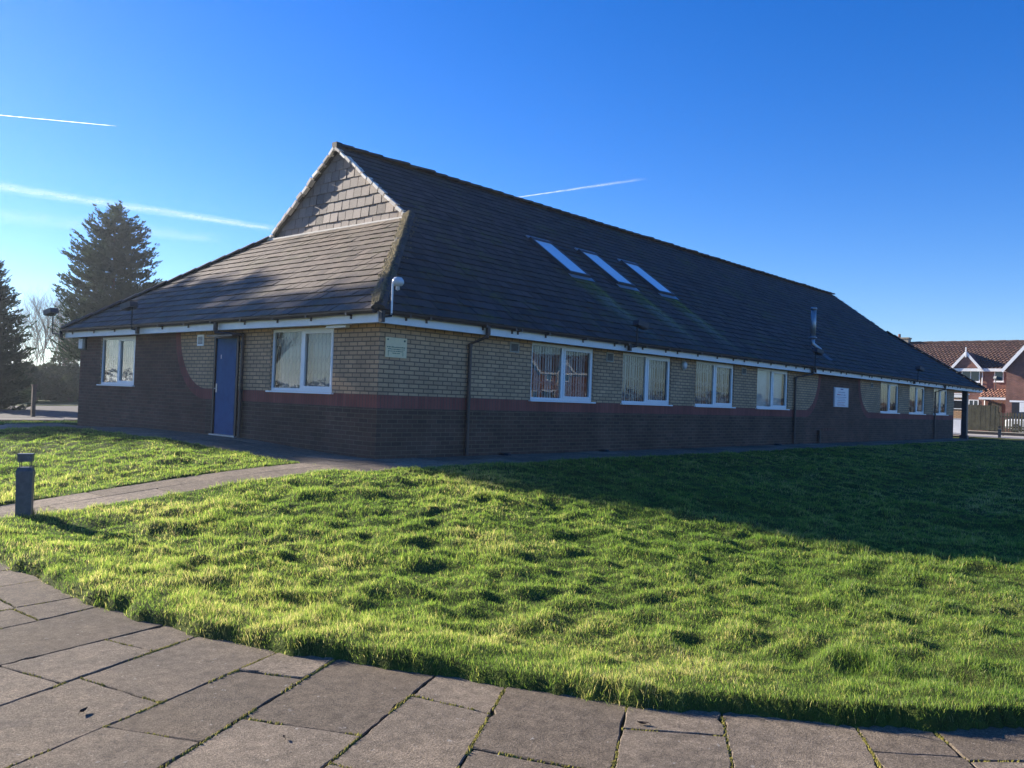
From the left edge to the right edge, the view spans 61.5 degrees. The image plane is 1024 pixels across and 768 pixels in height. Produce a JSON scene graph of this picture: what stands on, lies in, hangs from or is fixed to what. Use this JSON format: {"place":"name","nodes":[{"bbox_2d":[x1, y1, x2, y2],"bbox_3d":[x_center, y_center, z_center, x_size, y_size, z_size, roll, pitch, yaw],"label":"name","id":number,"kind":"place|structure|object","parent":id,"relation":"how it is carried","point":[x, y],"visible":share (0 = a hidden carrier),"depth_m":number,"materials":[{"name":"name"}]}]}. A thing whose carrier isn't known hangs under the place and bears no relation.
{"place":"outdoors","nodes":[
{"label":"outdoors","id":0,"kind":"place"},
{"bbox_2d":[0,406,77,419],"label":"road","id":1,"kind":"structure","parent":0,"point":[54,412],"depth_m":42.46,"materials":[{"name":"grey asphalt"}]},
{"bbox_2d":[3,115,109,125],"bbox_3d":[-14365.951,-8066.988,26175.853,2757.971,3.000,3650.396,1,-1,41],"label":"contrail","id":2,"kind":"object","parent":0,"point":[56,120],"visible":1,"depth_m":26266.76,"materials":[{"name":"white"}]},
{"bbox_2d":[0,423,979,517],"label":"path","id":3,"kind":"structure","parent":0,"point":[307,459],"depth_m":14.08,"materials":[{"name":"grey concrete"}]},
{"bbox_2d":[0,398,1023,733],"bbox_3d":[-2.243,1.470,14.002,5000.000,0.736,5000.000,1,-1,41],"label":"ground","id":4,"kind":"structure","parent":0,"point":[854,716],"depth_m":7.61,"materials":[{"name":"green plant"}]},
{"bbox_2d":[0,259,40,409],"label":"conifer tree","id":5,"kind":"object","parent":4,"relation":"on","point":[11,384],"visible":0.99,"depth_m":45.82,"materials":[{"name":"green plant"}]},
{"bbox_2d":[15,453,34,516],"bbox_3d":[-5.137,1.128,9.071,0.160,0.788,0.160,2,-2,-21],"label":"bollard light","id":6,"kind":"object","parent":4,"relation":"on","point":[24,492],"visible":0.95,"depth_m":9.01,"materials":[{"name":"grey metal"}]},
{"bbox_2d":[7,295,55,360],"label":"bare tree","id":7,"kind":"object","parent":4,"relation":"on","point":[24,344],"visible":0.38,"depth_m":82.09,"materials":[{"name":"plant"}]},
{"bbox_2d":[16,361,49,395],"bbox_3d":[-36.015,-0.189,61.858,3.960,3.132,4.375,1,-1,41],"label":"shrub","id":8,"kind":"object","parent":4,"relation":"on","point":[38,373],"visible":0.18,"depth_m":62.08,"materials":[{"name":"green plant"}]},
{"bbox_2d":[30,384,36,416],"bbox_3d":[-21.370,0.866,38.405,0.200,1.690,0.200,1,-1,41],"label":"bollard","id":9,"kind":"object","parent":4,"relation":"on","point":[33,400],"visible":0.89,"depth_m":38.35,"materials":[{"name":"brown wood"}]},
{"bbox_2d":[24,362,58,400],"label":"shrub","id":10,"kind":"object","parent":4,"relation":"on","point":[45,369],"visible":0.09,"depth_m":65.95,"materials":[{"name":"green plant"}]},
{"bbox_2d":[14,290,71,365],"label":"bare tree","id":11,"kind":"object","parent":4,"relation":"on","point":[32,322],"visible":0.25,"depth_m":91.84,"materials":[{"name":"plant"}]},
{"bbox_2d":[8,418,77,418],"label":"kerb","id":12,"kind":"structure","parent":4,"relation":"on","point":[42,418],"depth_m":35.35,"materials":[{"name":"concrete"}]},
{"bbox_2d":[24,290,65,364],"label":"bare tree","id":13,"kind":"object","parent":4,"relation":"on","point":[46,333],"visible":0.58,"depth_m":74.43,"materials":[{"name":"plant"}]},
{"bbox_2d":[23,284,66,362],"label":"bare tree","id":14,"kind":"object","parent":4,"relation":"on","point":[38,333],"visible":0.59,"depth_m":79.52,"materials":[{"name":"plant"}]},
{"bbox_2d":[28,286,66,362],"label":"bare tree","id":15,"kind":"object","parent":4,"relation":"on","point":[49,326],"visible":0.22,"depth_m":87.40,"materials":[{"name":"brown plant"}]},
{"bbox_2d":[31,291,67,363],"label":"bare tree","id":16,"kind":"object","parent":4,"relation":"on","point":[54,322],"visible":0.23,"depth_m":75.52,"materials":[{"name":"brown plant"}]},
{"bbox_2d":[38,351,78,401],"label":"shrub","id":17,"kind":"object","parent":4,"relation":"on","point":[59,359],"visible":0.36,"depth_m":65.93,"materials":[{"name":"green plant"}]},
{"bbox_2d":[45,318,76,366],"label":"bare tree","id":18,"kind":"object","parent":4,"relation":"on","point":[60,344],"visible":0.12,"depth_m":73.79,"materials":[{"name":"brown plant"}]},
{"bbox_2d":[53,363,79,401],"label":"shrub","id":19,"kind":"object","parent":4,"relation":"on","point":[68,384],"visible":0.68,"depth_m":65.08,"materials":[{"name":"green plant"}]},
{"bbox_2d":[54,305,78,365],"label":"bare tree","id":20,"kind":"object","parent":4,"relation":"on","point":[66,345],"visible":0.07,"depth_m":70.73,"materials":[{"name":"plant"}]},
{"bbox_2d":[53,316,79,365],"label":"bare tree","id":21,"kind":"object","parent":4,"relation":"on","point":[65,338],"visible":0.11,"depth_m":72.92,"materials":[{"name":"plant"}]},
{"bbox_2d":[46,199,162,360],"bbox_3d":[-25.427,-4.911,55.013,7.064,13.529,7.157,2,-1,26],"label":"conifer tree","id":22,"kind":"object","parent":4,"relation":"on","point":[97,256],"visible":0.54,"depth_m":53.60,"materials":[{"name":"green plant"}]},
{"bbox_2d":[61,141,985,458],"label":"community building","id":23,"kind":"structure","parent":4,"relation":"on","point":[513,317],"depth_m":19.40,"materials":[{"name":"brick"}]},
{"bbox_2d":[43,307,62,337],"bbox_3d":[-11.641,-1.556,21.852,0.605,0.755,0.220,2,-1,27],"label":"floodlight","id":24,"kind":"object","parent":23,"relation":"attached to","point":[50,311],"visible":1,"depth_m":21.84,"materials":[{"name":"black paint"}]},
{"bbox_2d":[78,338,86,349],"bbox_3d":[-10.804,-1.007,21.625,0.340,0.310,0.087,1,-1,41],"label":"alarm box","id":25,"kind":"object","parent":23,"relation":"attached to","point":[82,343],"visible":1,"depth_m":21.55,"materials":[{"name":"white paint"}]},
{"bbox_2d":[96,336,135,386],"bbox_3d":[-9.300,-0.533,20.453,1.920,1.170,0.285,1,-1,41],"label":"window","id":26,"kind":"structure","parent":23,"relation":"in","point":[121,359],"depth_m":20.47,"materials":[{"name":"white plastic"}]},
{"bbox_2d":[120,301,139,333],"bbox_3d":[-8.433,-1.470,19.012,0.448,0.715,0.220,2,-1,25],"label":"floodlight","id":27,"kind":"object","parent":23,"relation":"attached to","point":[129,305],"visible":1,"depth_m":18.97,"materials":[{"name":"black paint"}]},
{"bbox_2d":[207,334,244,437],"bbox_3d":[-5.715,0.037,16.994,1.110,2.060,0.340,1,-1,41],"label":"door","id":28,"kind":"structure","parent":23,"relation":"in","point":[227,350],"depth_m":17.12,"materials":[{"name":"blue paint"}]},
{"bbox_2d":[265,327,333,393],"bbox_3d":[-3.747,-0.418,15.541,2.010,1.170,0.285,1,-1,41],"label":"window","id":29,"kind":"structure","parent":23,"relation":"in","point":[306,354],"depth_m":15.55,"materials":[{"name":"white plastic"}]},
{"bbox_2d":[326,324,351,328],"bbox_3d":[-2.952,-0.981,14.577,0.600,0.063,0.120,1,-1,41],"label":"soffit light","id":30,"kind":"object","parent":23,"relation":"attached to","point":[338,326],"visible":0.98,"depth_m":14.49,"materials":[{"name":"white plastic"}]},
{"bbox_2d":[379,277,403,321],"bbox_3d":[-1.895,-1.342,13.651,0.195,0.745,0.394,1,-1,41],"label":"dome security camera","id":31,"kind":"object","parent":23,"relation":"attached to","point":[397,282],"visible":1,"depth_m":13.64,"materials":[{"name":"white plastic"}]},
{"bbox_2d":[385,337,406,357],"bbox_3d":[-1.927,-0.602,14.290,0.022,0.330,0.460,1,-1,41],"label":"wall plaque","id":32,"kind":"object","parent":23,"relation":"attached to","point":[395,347],"depth_m":14.27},
{"bbox_2d":[526,235,594,281],"bbox_3d":[1.226,-3.206,21.932,1.570,1.192,0.960,1,-1,41],"label":"roof window","id":33,"kind":"structure","parent":23,"relation":"in","point":[574,270],"depth_m":21.82,"materials":[{"name":"blue glass"}]},
{"bbox_2d":[529,342,595,403],"bbox_3d":[0.997,-0.207,17.759,0.285,1.170,2.170,1,-1,41],"label":"window","id":34,"kind":"structure","parent":23,"relation":"in","point":[561,390],"depth_m":17.75,"materials":[{"name":"white plastic"}]},
{"bbox_2d":[574,248,638,290],"bbox_3d":[2.589,-3.130,23.474,1.570,1.192,0.960,1,-1,41],"label":"roof window","id":35,"kind":"structure","parent":23,"relation":"in","point":[592,257],"depth_m":23.36,"materials":[{"name":"blue glass"}]},
{"bbox_2d":[627,319,649,350],"bbox_3d":[2.773,-1.065,18.939,0.489,0.695,0.220,3,-1,-29],"label":"floodlight","id":36,"kind":"object","parent":23,"relation":"attached to","point":[641,324],"visible":1,"depth_m":18.90,"materials":[{"name":"black paint"}]},
{"bbox_2d":[620,353,672,405],"bbox_3d":[3.095,-0.089,20.133,0.285,1.170,2.170,1,-1,41],"label":"window","id":37,"kind":"structure","parent":23,"relation":"in","point":[647,364],"depth_m":20.13,"materials":[{"name":"white plastic"}]},
{"bbox_2d":[617,258,678,299],"bbox_3d":[3.952,-3.053,25.017,1.570,1.192,0.960,1,-1,41],"label":"roof window","id":38,"kind":"structure","parent":23,"relation":"in","point":[633,267],"depth_m":24.90,"materials":[{"name":"blue glass"}]},
{"bbox_2d":[681,360,686,369],"bbox_3d":[4.265,-0.463,21.247,0.085,0.250,0.246,1,-1,41],"label":"bulkhead light","id":39,"kind":"object","parent":23,"relation":"attached to","point":[683,364],"visible":1,"depth_m":21.20,"materials":[{"name":"plastic"}]},
{"bbox_2d":[694,361,735,407],"bbox_3d":[5.261,0.032,22.586,0.285,1.170,2.160,1,-1,41],"label":"window","id":40,"kind":"structure","parent":23,"relation":"in","point":[714,371],"depth_m":22.59,"materials":[{"name":"white plastic"}]},
{"bbox_2d":[756,368,789,409],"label":"window","id":41,"kind":"structure","parent":23,"relation":"in","point":[769,381],"depth_m":25.22,"materials":[{"name":"white plastic"}]},
{"bbox_2d":[811,348,823,372],"bbox_3d":[9.347,-0.726,26.400,0.327,0.755,0.303,3,-1,-29],"label":"floodlight","id":42,"kind":"object","parent":23,"relation":"attached to","point":[818,351],"visible":1,"depth_m":26.30,"materials":[{"name":"black paint"}]},
{"bbox_2d":[833,387,848,406],"bbox_3d":[11.124,0.454,29.062,0.036,0.660,1.330,1,-1,41],"label":"wall sign","id":43,"kind":"object","parent":23,"relation":"attached to","point":[840,397],"visible":1,"depth_m":28.98,"materials":[{"name":"white plastic"}]},
{"bbox_2d":[880,382,899,413],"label":"window","id":44,"kind":"structure","parent":23,"relation":"in","point":[888,403],"depth_m":32.92,"materials":[{"name":"white plastic"}]},
{"bbox_2d":[909,385,925,414],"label":"window","id":45,"kind":"structure","parent":23,"relation":"in","point":[916,412],"depth_m":35.47,"materials":[{"name":"white plastic"}]},
{"bbox_2d":[913,366,924,383],"bbox_3d":[16.045,-0.350,33.963,0.489,0.715,0.220,3,-1,-29],"label":"floodlight","id":46,"kind":"object","parent":23,"relation":"attached to","point":[919,368],"visible":1,"depth_m":33.92,"materials":[{"name":"black paint"}]},
{"bbox_2d":[933,388,948,415],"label":"window","id":47,"kind":"structure","parent":23,"relation":"in","point":[939,397],"depth_m":38.15,"materials":[{"name":"white plastic"}]},
{"bbox_2d":[985,376,1001,391],"bbox_3d":[23.601,0.004,42.196,0.790,0.785,0.220,2,-1,-4],"label":"floodlight","id":48,"kind":"object","parent":23,"relation":"attached to","point":[997,378],"visible":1,"depth_m":42.17,"materials":[{"name":"black paint"}]},
{"bbox_2d":[898,334,1023,432],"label":"brick house","id":49,"kind":"structure","parent":4,"relation":"on","point":[983,363],"depth_m":71.40,"materials":[{"name":"red brick"}]},
{"bbox_2d":[962,371,979,382],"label":"window","id":50,"kind":"structure","parent":49,"relation":"in","point":[975,376],"depth_m":71.62,"materials":[{"name":"white plastic"}]},
{"bbox_2d":[969,400,978,404],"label":"window","id":51,"kind":"structure","parent":49,"relation":"in","point":[972,402],"depth_m":71.51,"materials":[{"name":"white plastic"}]},
{"bbox_2d":[988,403,1001,429],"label":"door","id":52,"kind":"structure","parent":49,"relation":"in","point":[1000,404],"depth_m":70.22,"materials":[{"name":"brown wood"}]},
{"bbox_2d":[994,372,1003,381],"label":"window","id":53,"kind":"structure","parent":49,"relation":"in","point":[1000,374],"depth_m":70.31,"materials":[{"name":"white plastic"}]},
{"bbox_2d":[1010,400,1023,431],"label":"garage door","id":54,"kind":"structure","parent":49,"relation":"in","point":[1017,406],"depth_m":67.99,"materials":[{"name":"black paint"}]},
{"bbox_2d":[968,404,998,431],"bbox_3d":[33.191,2.571,65.531,6.850,2.209,0.188,1,-1,41],"label":"board fence","id":55,"kind":"object","parent":4,"relation":"on","point":[987,415],"visible":0.34,"depth_m":63.84,"materials":[{"name":"brown wood"}]},
{"bbox_2d":[998,412,1023,431],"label":"picket fence","id":56,"kind":"object","parent":4,"relation":"on","point":[1009,417],"visible":0.92,"depth_m":62.64,"materials":[{"name":"brown wood"}]},
{"bbox_2d":[1005,412,1023,431],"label":"parked car","id":57,"kind":"object","parent":4,"relation":"on","point":[1017,421],"visible":0.33,"depth_m":65.21,"materials":[{"name":"white paint"}]},
{"bbox_2d":[0,562,1023,767],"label":"paving","id":58,"kind":"structure","parent":0,"point":[320,714],"depth_m":4.28,"materials":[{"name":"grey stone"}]},
{"bbox_2d":[0,569,1019,767],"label":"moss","id":59,"kind":"object","parent":58,"relation":"on","point":[614,762],"visible":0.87,"depth_m":4.25,"materials":[{"name":"green plant"}]},
{"bbox_2d":[0,0,1023,367],"label":"sky","id":60,"kind":"structure","parent":0,"point":[869,154],"materials":[{"name":"blue"}]},
{"bbox_2d":[953,434,1023,438],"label":"pavement","id":61,"kind":"structure","parent":0,"point":[996,436],"depth_m":49.60,"materials":[{"name":"grey concrete"}]},
{"bbox_2d":[953,393,969,434],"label":"brick outbuilding","id":62,"kind":"structure","parent":61,"relation":"on","point":[957,413],"depth_m":48.71,"materials":[{"name":"beige brick"}]},
{"bbox_2d":[953,418,960,434],"bbox_3d":[25.110,2.398,48.773,0.820,0.920,0.055,1,-1,41],"label":"panel door","id":63,"kind":"structure","parent":62,"relation":"in","point":[956,421],"depth_m":48.68,"materials":[{"name":"white plastic"}]},
{"bbox_2d":[954,400,961,408],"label":"window","id":64,"kind":"structure","parent":62,"relation":"in","point":[957,403],"depth_m":48.70,"materials":[{"name":"white plastic"}]},
{"bbox_2d":[968,431,1023,435],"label":"rail","id":65,"kind":"object","parent":61,"relation":"on","point":[996,433],"visible":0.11,"depth_m":52.76,"materials":[{"name":"grey metal"}]},
{"bbox_2d":[998,426,1000,437],"bbox_3d":[26.581,2.695,46.895,0.160,0.788,0.160,1,-1,31],"label":"bollard light","id":66,"kind":"object","parent":61,"relation":"on","point":[999,433],"visible":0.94,"depth_m":46.83,"materials":[{"name":"grey metal"}]}
]}

